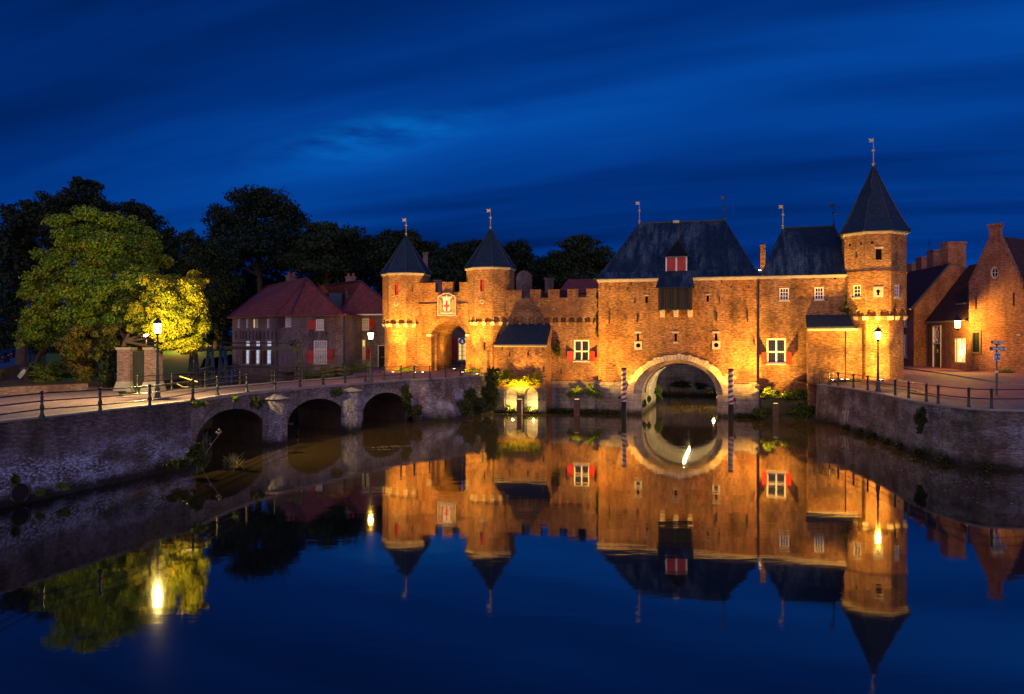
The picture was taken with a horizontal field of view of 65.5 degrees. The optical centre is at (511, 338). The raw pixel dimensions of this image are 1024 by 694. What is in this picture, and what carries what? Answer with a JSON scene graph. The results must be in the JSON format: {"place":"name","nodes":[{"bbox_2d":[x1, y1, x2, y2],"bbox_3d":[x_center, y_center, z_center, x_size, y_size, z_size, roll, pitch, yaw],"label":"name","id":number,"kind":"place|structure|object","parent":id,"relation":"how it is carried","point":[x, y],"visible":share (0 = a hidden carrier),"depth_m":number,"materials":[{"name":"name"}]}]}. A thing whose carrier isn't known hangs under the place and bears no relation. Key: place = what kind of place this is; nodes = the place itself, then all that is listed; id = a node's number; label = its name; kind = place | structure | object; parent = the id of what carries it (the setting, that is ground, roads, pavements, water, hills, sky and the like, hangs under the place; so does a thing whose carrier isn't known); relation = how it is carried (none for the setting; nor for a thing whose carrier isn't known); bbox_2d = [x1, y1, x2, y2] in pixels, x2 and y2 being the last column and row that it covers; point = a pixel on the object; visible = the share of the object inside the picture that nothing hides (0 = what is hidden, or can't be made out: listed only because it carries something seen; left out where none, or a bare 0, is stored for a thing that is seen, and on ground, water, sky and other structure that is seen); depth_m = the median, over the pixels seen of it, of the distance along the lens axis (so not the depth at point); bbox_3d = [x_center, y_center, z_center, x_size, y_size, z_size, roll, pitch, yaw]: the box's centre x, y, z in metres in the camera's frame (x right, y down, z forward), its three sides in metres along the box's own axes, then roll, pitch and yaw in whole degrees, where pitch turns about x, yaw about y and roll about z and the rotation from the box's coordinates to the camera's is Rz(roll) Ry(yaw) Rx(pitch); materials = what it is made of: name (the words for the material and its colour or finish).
{"place":"outdoors","nodes":[
{"label":"outdoors","id":0,"kind":"place"},
{"bbox_2d":[0,351,32,368],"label":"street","id":1,"kind":"structure","parent":0,"point":[11,362],"depth_m":110.17,"materials":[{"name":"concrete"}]},
{"bbox_2d":[0,363,23,381],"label":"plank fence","id":2,"kind":"object","parent":1,"relation":"on","point":[10,372],"visible":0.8,"depth_m":65.91,"materials":[{"name":"brown wood"}]},
{"bbox_2d":[0,391,178,419],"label":"street","id":3,"kind":"structure","parent":0,"point":[36,405],"depth_m":41.17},
{"bbox_2d":[152,316,163,399],"bbox_3d":[-19.274,1.023,43.312,0.513,4.554,0.538,0,0,40],"label":"street lamp","id":4,"kind":"object","parent":3,"relation":"on","point":[157,377],"visible":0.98,"depth_m":43.26,"materials":[{"name":"black metal"}]},
{"bbox_2d":[46,341,231,373],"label":"lawn","id":5,"kind":"structure","parent":0,"point":[175,362],"depth_m":87.82,"materials":[{"name":"green plant"}]},
{"bbox_2d":[28,176,135,366],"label":"tree","id":6,"kind":"object","parent":5,"relation":"on","point":[87,191],"visible":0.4,"depth_m":78.38,"materials":[{"name":"green plant"}]},
{"bbox_2d":[120,198,185,346],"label":"tree","id":7,"kind":"object","parent":5,"relation":"on","point":[171,244],"visible":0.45,"depth_m":82.83,"materials":[{"name":"green plant"}]},
{"bbox_2d":[167,228,244,313],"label":"tree","id":8,"kind":"object","parent":5,"relation":"on","point":[199,254],"visible":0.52,"depth_m":105.90,"materials":[{"name":"green plant"}]},
{"bbox_2d":[197,282,232,358],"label":"tree","id":9,"kind":"object","parent":5,"relation":"on","point":[220,324],"visible":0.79,"depth_m":99.65,"materials":[{"name":"green plant"}]},
{"bbox_2d":[200,184,312,292],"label":"tree","id":10,"kind":"object","parent":5,"relation":"on","point":[249,239],"visible":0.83,"depth_m":118.85,"materials":[{"name":"green plant"}]},
{"bbox_2d":[122,368,230,394],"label":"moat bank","id":11,"kind":"structure","parent":0,"point":[181,380],"depth_m":71.08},
{"bbox_2d":[186,346,215,388],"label":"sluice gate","id":12,"kind":"structure","parent":11,"relation":"on","point":[209,351],"depth_m":61.41,"materials":[{"name":"black metal"}]},
{"bbox_2d":[0,344,1004,423],"bbox_3d":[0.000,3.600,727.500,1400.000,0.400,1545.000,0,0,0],"label":"ground","id":13,"kind":"structure","parent":0,"point":[32,359],"depth_m":93.88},
{"bbox_2d":[0,190,77,364],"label":"tree","id":14,"kind":"object","parent":13,"relation":"on","point":[16,231],"visible":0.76,"depth_m":76.64,"materials":[{"name":"green plant"}]},
{"bbox_2d":[0,380,87,395],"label":"wall","id":15,"kind":"structure","parent":13,"relation":"on","point":[16,390],"depth_m":48.27,"materials":[{"name":"brick"}]},
{"bbox_2d":[0,380,113,389],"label":"leaf strewn verge","id":16,"kind":"structure","parent":13,"relation":"on","point":[92,385],"depth_m":57.24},
{"bbox_2d":[20,366,32,382],"bbox_3d":[-35.523,2.650,58.235,0.780,1.300,0.566,0,0,0],"label":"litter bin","id":17,"kind":"object","parent":16,"relation":"on","point":[28,369],"visible":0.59,"depth_m":58.01,"materials":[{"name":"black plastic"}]},
{"bbox_2d":[26,361,73,383],"bbox_3d":[-34.691,2.611,59.675,3.847,1.895,4.266,0,0,0],"label":"bush","id":18,"kind":"object","parent":16,"relation":"on","point":[55,371],"depth_m":58.80,"materials":[{"name":"green plant"}]},
{"bbox_2d":[60,352,100,384],"bbox_3d":[-30.611,2.067,56.319,4.143,2.558,2.110,0,0,28],"label":"bush","id":19,"kind":"object","parent":16,"relation":"on","point":[83,370],"visible":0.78,"depth_m":55.61,"materials":[{"name":"green plant"}]},
{"bbox_2d":[10,204,181,380],"bbox_3d":[-31.387,-3.315,59.112,19.582,13.618,8.290,0,0,21],"label":"tree","id":20,"kind":"object","parent":13,"relation":"on","point":[88,286],"visible":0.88,"depth_m":57.83,"materials":[{"name":"green plant"}]},
{"bbox_2d":[53,323,146,362],"bbox_3d":[-27.719,1.161,54.609,6.761,4.544,4.511,0,0,35],"label":"bush","id":21,"kind":"object","parent":13,"relation":"on","point":[68,348],"visible":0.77,"depth_m":54.09,"materials":[{"name":"green plant"}]},
{"bbox_2d":[113,347,165,391],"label":"garden gate","id":22,"kind":"structure","parent":13,"relation":"on","point":[132,362],"depth_m":50.60,"materials":[{"name":"brick"}]},
{"bbox_2d":[133,351,143,389],"bbox_3d":[-23.830,2.049,51.000,0.867,2.461,0.100,0,0,0],"label":"plank door","id":23,"kind":"structure","parent":22,"relation":"in","point":[138,356],"depth_m":50.95,"materials":[{"name":"green wood"}]},
{"bbox_2d":[100,269,211,385],"bbox_3d":[-23.143,-0.482,52.291,4.694,7.943,11.863,0,0,-39],"label":"tree","id":24,"kind":"object","parent":13,"relation":"on","point":[177,315],"visible":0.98,"depth_m":49.30,"materials":[{"name":"green plant"}]},
{"bbox_2d":[98,334,120,387],"bbox_3d":[-26.140,1.509,52.647,2.744,3.632,1.395,0,0,37],"label":"ivy","id":25,"kind":"object","parent":24,"relation":"attached to","point":[109,379],"visible":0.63,"depth_m":52.65,"materials":[{"name":"green plant"}]},
{"bbox_2d":[0,236,537,356],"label":"wood","id":26,"kind":"object","parent":13,"relation":"on","point":[247,291],"visible":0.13,"depth_m":128.56,"materials":[{"name":"green plant"}]},
{"bbox_2d":[227,272,364,384],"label":"house","id":27,"kind":"structure","parent":13,"relation":"on","point":[315,319],"depth_m":83.18,"materials":[{"name":"brick"}]},
{"bbox_2d":[315,319,324,330],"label":"window","id":28,"kind":"structure","parent":27,"relation":"in","point":[319,322],"depth_m":80.83,"materials":[{"name":"white paint"}]},
{"bbox_2d":[313,341,326,363],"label":"window","id":29,"kind":"structure","parent":27,"relation":"in","point":[319,355],"depth_m":80.83,"materials":[{"name":"white paint"}]},
{"bbox_2d":[275,221,373,291],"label":"tree","id":30,"kind":"object","parent":13,"relation":"on","point":[323,248],"visible":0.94,"depth_m":114.76,"materials":[{"name":"green plant"}]},
{"bbox_2d":[304,363,367,379],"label":"hedge","id":31,"kind":"object","parent":13,"relation":"on","point":[348,369],"visible":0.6,"depth_m":74.57,"materials":[{"name":"green plant"}]},
{"bbox_2d":[319,273,384,366],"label":"house","id":32,"kind":"structure","parent":13,"relation":"on","point":[351,294],"depth_m":85.86,"materials":[{"name":"brick"}]},
{"bbox_2d":[325,293,341,306],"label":"roof window","id":33,"kind":"structure","parent":32,"relation":"in","point":[336,298],"depth_m":91.16,"materials":[{"name":"blue metal"}]},
{"bbox_2d":[378,345,384,366],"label":"door","id":34,"kind":"structure","parent":32,"relation":"in","point":[381,348],"depth_m":84.46,"materials":[{"name":"black paint"}]},
{"bbox_2d":[355,228,429,280],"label":"tree","id":35,"kind":"object","parent":13,"relation":"on","point":[380,249],"visible":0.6,"depth_m":115.06,"materials":[{"name":"green plant"}]},
{"bbox_2d":[380,218,431,370],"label":"gate tower","id":36,"kind":"structure","parent":13,"relation":"on","point":[405,272],"depth_m":75.92,"materials":[{"name":"brick"}]},
{"bbox_2d":[353,367,486,379],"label":"forecourt","id":37,"kind":"structure","parent":13,"relation":"on","point":[439,373],"depth_m":72.31,"materials":[{"name":"grey stone"}]},
{"bbox_2d":[311,359,372,377],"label":"garden fence","id":38,"kind":"object","parent":37,"relation":"on","point":[339,362],"visible":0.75,"depth_m":71.85,"materials":[{"name":"metal"}]},
{"bbox_2d":[402,363,483,378],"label":"railing","id":39,"kind":"object","parent":37,"relation":"on","point":[445,371],"visible":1,"depth_m":66.95,"materials":[{"name":"metal"}]},
{"bbox_2d":[417,282,469,370],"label":"gate wall","id":40,"kind":"structure","parent":13,"relation":"on","point":[444,312],"depth_m":75.86,"materials":[{"name":"brick"}]},
{"bbox_2d":[422,252,465,366],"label":"house","id":41,"kind":"structure","parent":13,"relation":"on","point":[458,333],"depth_m":93.45,"materials":[{"name":"brick"}]},
{"bbox_2d":[458,338,465,360],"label":"window","id":42,"kind":"structure","parent":41,"relation":"in","point":[459,345],"depth_m":93.37,"materials":[{"name":"glass"}]},
{"bbox_2d":[415,241,477,291],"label":"tree","id":43,"kind":"object","parent":13,"relation":"on","point":[447,265],"visible":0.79,"depth_m":110.16,"materials":[{"name":"green plant"}]},
{"bbox_2d":[464,208,516,371],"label":"gate tower","id":44,"kind":"structure","parent":13,"relation":"on","point":[490,267],"depth_m":73.54,"materials":[{"name":"brick"}]},
{"bbox_2d":[462,238,542,289],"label":"tree","id":45,"kind":"object","parent":13,"relation":"on","point":[521,256],"visible":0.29,"depth_m":109.10,"materials":[{"name":"green plant"}]},
{"bbox_2d":[514,257,563,289],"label":"tree","id":46,"kind":"object","parent":13,"relation":"on","point":[542,272],"visible":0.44,"depth_m":112.47,"materials":[{"name":"green plant"}]},
{"bbox_2d":[516,270,566,297],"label":"house","id":47,"kind":"structure","parent":13,"relation":"on","point":[524,280],"depth_m":86.00,"materials":[{"name":"brick"}]},
{"bbox_2d":[539,234,615,288],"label":"tree","id":48,"kind":"object","parent":13,"relation":"on","point":[581,256],"visible":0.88,"depth_m":109.91,"materials":[{"name":"green plant"}]},
{"bbox_2d":[561,279,597,296],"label":"house","id":49,"kind":"structure","parent":13,"relation":"on","point":[582,285],"depth_m":91.86,"materials":[{"name":"brick"}]},
{"bbox_2d":[759,203,848,406],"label":"gatehouse wing","id":50,"kind":"structure","parent":13,"relation":"on","point":[803,272],"depth_m":67.13,"materials":[{"name":"brown brick"}]},
{"bbox_2d":[766,338,786,364],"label":"window","id":51,"kind":"structure","parent":50,"relation":"in","point":[776,347],"depth_m":67.30,"materials":[{"name":"white paint"}]},
{"bbox_2d":[778,288,789,301],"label":"window","id":52,"kind":"structure","parent":50,"relation":"in","point":[783,292],"depth_m":67.10,"materials":[{"name":"white paint"}]},
{"bbox_2d":[813,287,824,300],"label":"window","id":53,"kind":"structure","parent":50,"relation":"in","point":[818,291],"depth_m":66.34,"materials":[{"name":"white paint"}]},
{"bbox_2d":[806,315,861,405],"bbox_3d":[26.247,1.757,65.147,4.192,7.487,1.790,0,0,16],"label":"tower annex","id":54,"kind":"object","parent":13,"relation":"on","point":[834,344],"visible":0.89,"depth_m":64.63,"materials":[{"name":"brick"}]},
{"bbox_2d":[837,138,911,379],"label":"corner tower","id":55,"kind":"structure","parent":13,"relation":"on","point":[876,230],"depth_m":64.14,"materials":[{"name":"brick"}]},
{"bbox_2d":[852,285,861,298],"bbox_3d":[28.031,-3.810,64.715,0.528,1.113,0.851,0,0,-1],"label":"window","id":56,"kind":"structure","parent":55,"relation":"in","point":[856,288],"depth_m":64.74,"materials":[{"name":"white paint"}]},
{"bbox_2d":[904,239,966,365],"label":"house","id":57,"kind":"structure","parent":13,"relation":"on","point":[934,275],"depth_m":87.60,"materials":[{"name":"brick"}]},
{"bbox_2d":[924,264,976,370],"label":"house","id":58,"kind":"structure","parent":13,"relation":"on","point":[947,344],"depth_m":82.31,"materials":[{"name":"brick"}]},
{"bbox_2d":[955,338,965,362],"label":"display window","id":59,"kind":"structure","parent":58,"relation":"in","point":[960,343],"depth_m":78.49,"materials":[{"name":"yellow glass"}]},
{"bbox_2d":[969,223,1023,372],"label":"gable house","id":60,"kind":"structure","parent":13,"relation":"on","point":[996,296],"depth_m":73.94,"materials":[{"name":"brick"}]},
{"bbox_2d":[971,330,980,353],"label":"barred window","id":61,"kind":"structure","parent":60,"relation":"in","point":[975,334],"depth_m":75.49,"materials":[{"name":"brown wood"}]},
{"bbox_2d":[0,382,1023,693],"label":"river","id":62,"kind":"structure","parent":0,"point":[682,544],"depth_m":23.42,"materials":[{"name":"liquid"}]},
{"bbox_2d":[0,400,192,507],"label":"quay wall","id":63,"kind":"structure","parent":62,"relation":"in","point":[83,450],"depth_m":35.60,"materials":[{"name":"brick"}]},
{"bbox_2d":[55,481,70,490],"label":"quay weed","id":64,"kind":"object","parent":63,"relation":"attached to","point":[63,486],"visible":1,"depth_m":33.15,"materials":[{"name":"green plant"}]},
{"bbox_2d":[0,376,197,417],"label":"railing","id":65,"kind":"object","parent":63,"relation":"on","point":[99,405],"visible":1,"depth_m":34.87,"materials":[{"name":"iron"},{"name":"black paint"}]},
{"bbox_2d":[160,461,179,470],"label":"quay weed","id":66,"kind":"object","parent":63,"relation":"attached to","point":[170,465],"visible":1,"depth_m":37.12,"materials":[{"name":"green plant"}]},
{"bbox_2d":[169,443,209,469],"bbox_3d":[-15.521,5.665,38.269,1.766,1.275,1.093,0,0,-35],"label":"reed bush","id":67,"kind":"object","parent":63,"relation":"attached to","point":[195,451],"visible":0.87,"depth_m":38.39,"materials":[{"name":"green plant"}]},
{"bbox_2d":[116,376,408,460],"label":"arched bridge","id":68,"kind":"structure","parent":62,"relation":"in","point":[347,410],"depth_m":53.42,"materials":[{"name":"stone"}]},
{"bbox_2d":[189,400,208,407],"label":"wall tuft","id":69,"kind":"object","parent":68,"relation":"on","point":[199,403],"visible":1,"depth_m":41.90,"materials":[{"name":"green plant"}]},
{"bbox_2d":[135,363,343,393],"bbox_3d":[-18.469,2.680,57.424,0.959,1.120,23.136,0,0,19],"label":"railing","id":70,"kind":"object","parent":68,"relation":"on","point":[205,376],"visible":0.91,"depth_m":54.82,"materials":[{"name":"metal"}]},
{"bbox_2d":[250,396,266,409],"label":"wall tuft","id":71,"kind":"object","parent":68,"relation":"attached to","point":[256,401],"visible":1,"depth_m":48.53,"materials":[{"name":"green plant"}]},
{"bbox_2d":[194,365,402,394],"bbox_3d":[-13.710,2.680,53.321,1.992,1.120,23.333,0,0,20],"label":"railing","id":72,"kind":"object","parent":68,"relation":"on","point":[275,377],"visible":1,"depth_m":53.34,"materials":[{"name":"metal"}]},
{"bbox_2d":[367,327,373,382],"bbox_3d":[-10.649,1.225,60.034,0.496,4.150,0.508,0,0,-43],"label":"street lamp","id":73,"kind":"object","parent":68,"relation":"on","point":[370,366],"visible":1,"depth_m":59.96,"materials":[{"name":"black metal"}]},
{"bbox_2d":[400,384,422,418],"bbox_3d":[-7.967,4.969,63.191,1.860,2.764,1.011,0,0,0],"label":"plant","id":74,"kind":"object","parent":68,"relation":"attached to","point":[415,411],"visible":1,"depth_m":63.03,"materials":[{"name":"green plant"}]},
{"bbox_2d":[409,375,493,421],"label":"forecourt wall","id":75,"kind":"structure","parent":62,"relation":"in","point":[438,399],"depth_m":65.73,"materials":[{"name":"stone"}]},
{"bbox_2d":[456,382,494,416],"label":"bank bush","id":76,"kind":"object","parent":75,"relation":"attached to","point":[477,405],"visible":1,"depth_m":68.27,"materials":[{"name":"green plant"}]},
{"bbox_2d":[482,366,502,409],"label":"ivy","id":77,"kind":"object","parent":75,"relation":"attached to","point":[492,376],"visible":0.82,"depth_m":70.39,"materials":[{"name":"green plant"}]},
{"bbox_2d":[516,399,522,414],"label":"floodlight pylon","id":78,"kind":"object","parent":62,"relation":"in","point":[519,406],"visible":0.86,"depth_m":69.82,"materials":[{"name":"orange metal"}]},
{"bbox_2d":[493,324,551,413],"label":"lean to","id":79,"kind":"object","parent":62,"relation":"in","point":[521,350],"visible":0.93,"depth_m":71.66,"materials":[{"name":"brick"}]},
{"bbox_2d":[498,369,542,386],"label":"climbing plant","id":80,"kind":"object","parent":79,"relation":"attached to","point":[530,380],"visible":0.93,"depth_m":70.93,"materials":[{"name":"green plant"}]},
{"bbox_2d":[506,288,597,412],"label":"curtain wall","id":81,"kind":"structure","parent":62,"relation":"in","point":[570,319],"depth_m":72.21,"materials":[{"name":"brick"}]},
{"bbox_2d":[565,386,583,398],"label":"wall plant","id":82,"kind":"object","parent":81,"relation":"attached to","point":[577,390],"depth_m":70.99,"materials":[{"name":"green plant"}]},
{"bbox_2d":[573,340,589,361],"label":"window","id":83,"kind":"structure","parent":81,"relation":"in","point":[581,347],"depth_m":72.03,"materials":[{"name":"white paint"}]},
{"bbox_2d":[573,399,579,415],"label":"floodlight pylon","id":84,"kind":"object","parent":62,"relation":"in","point":[576,407],"visible":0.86,"depth_m":69.01,"materials":[{"name":"orange metal"}]},
{"bbox_2d":[618,367,626,416],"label":"mooring post","id":85,"kind":"object","parent":62,"relation":"in","point":[622,397],"visible":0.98,"depth_m":67.71,"materials":[{"name":"white wood"}]},
{"bbox_2d":[494,408,754,417],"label":"water weed","id":86,"kind":"object","parent":62,"relation":"in","point":[587,411],"visible":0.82,"depth_m":70.81,"materials":[{"name":"green plant"}]},
{"bbox_2d":[594,195,761,417],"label":"water gate","id":87,"kind":"structure","parent":62,"relation":"in","point":[677,292],"depth_m":69.80,"materials":[{"name":"brick"}]},
{"bbox_2d":[586,383,603,399],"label":"wall plant","id":88,"kind":"object","parent":87,"relation":"attached to","point":[593,392],"depth_m":70.44,"materials":[{"name":"green plant"}]},
{"bbox_2d":[642,385,662,408],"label":"plant","id":89,"kind":"object","parent":87,"relation":"attached to","point":[658,391],"visible":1,"depth_m":75.34,"materials":[{"name":"green plant"}]},
{"bbox_2d":[656,365,716,395],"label":"canal wall","id":90,"kind":"structure","parent":62,"relation":"in","point":[671,374],"depth_m":94.00,"materials":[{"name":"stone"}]},
{"bbox_2d":[670,379,713,393],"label":"canal bush","id":91,"kind":"object","parent":90,"relation":"attached to","point":[700,386],"visible":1,"depth_m":93.25,"materials":[{"name":"green plant"}]},
{"bbox_2d":[728,369,736,420],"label":"mooring post","id":92,"kind":"object","parent":62,"relation":"in","point":[731,399],"visible":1,"depth_m":65.04,"materials":[{"name":"white wood"}]},
{"bbox_2d":[772,403,778,420],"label":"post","id":93,"kind":"object","parent":62,"relation":"in","point":[775,411],"visible":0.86,"depth_m":65.14,"materials":[{"name":"brown wood"}]},
{"bbox_2d":[839,424,998,469],"bbox_3d":[42.980,6.477,49.374,40.976,0.548,18.660,0,0,0],"label":"water weed","id":94,"kind":"object","parent":62,"relation":"in","point":[988,465],"visible":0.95,"depth_m":45.53,"materials":[{"name":"green plant"}]},
{"bbox_2d":[815,384,1023,470],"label":"quay wall","id":95,"kind":"structure","parent":62,"relation":"in","point":[966,436],"depth_m":44.23,"materials":[{"name":"brick"}]},
{"bbox_2d":[874,327,881,391],"bbox_3d":[25.062,1.358,54.540,0.513,4.504,0.538,0,0,40],"label":"street lamp","id":96,"kind":"object","parent":95,"relation":"on","point":[877,330],"visible":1,"depth_m":54.48,"materials":[{"name":"black metal"}]},
{"bbox_2d":[913,406,928,433],"bbox_3d":[22.876,4.556,44.553,0.962,1.495,0.648,0,0,-19],"label":"plant","id":97,"kind":"object","parent":95,"relation":"attached to","point":[919,418],"visible":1,"depth_m":44.53,"materials":[{"name":"green plant"}]},
{"bbox_2d":[819,371,1023,408],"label":"railing","id":98,"kind":"object","parent":95,"relation":"on","point":[968,397],"visible":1,"depth_m":45.76,"materials":[{"name":"metal"}]},
{"bbox_2d":[0,0,1023,380],"label":"sky","id":99,"kind":"structure","parent":0,"point":[556,118],"materials":[{"name":"blue"}]},
{"bbox_2d":[760,389,815,420],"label":"bank","id":100,"kind":"structure","parent":0,"point":[784,406],"depth_m":66.00,"materials":[{"name":"green plant"}]},
{"bbox_2d":[750,389,815,418],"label":"bank ivy","id":101,"kind":"object","parent":100,"relation":"on","point":[801,411],"visible":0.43,"depth_m":65.88,"materials":[{"name":"green plant"}]},
{"bbox_2d":[803,369,1023,403],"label":"road","id":102,"kind":"structure","parent":0,"point":[923,377],"depth_m":57.06,"materials":[{"name":"brick"}]},
{"bbox_2d":[904,368,1023,385],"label":"kerb","id":103,"kind":"structure","parent":102,"relation":"on","point":[967,377],"depth_m":64.32,"materials":[{"name":"stone"}]},
{"bbox_2d":[989,340,1006,395],"bbox_3d":[29.933,1.849,49.132,1.064,3.503,0.251,0,0,0],"label":"signpost","id":104,"kind":"object","parent":102,"relation":"on","point":[997,356],"visible":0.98,"depth_m":49.04,"materials":[{"name":"grey metal"}]},
{"bbox_2d":[825,379,1023,408],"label":"cobbled verge","id":105,"kind":"structure","parent":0,"point":[996,403],"depth_m":48.88,"materials":[{"name":"stone"}]},
{"bbox_2d":[904,366,1023,384],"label":"pavement","id":106,"kind":"structure","parent":0,"point":[1017,378],"depth_m":69.61,"materials":[{"name":"brick"}]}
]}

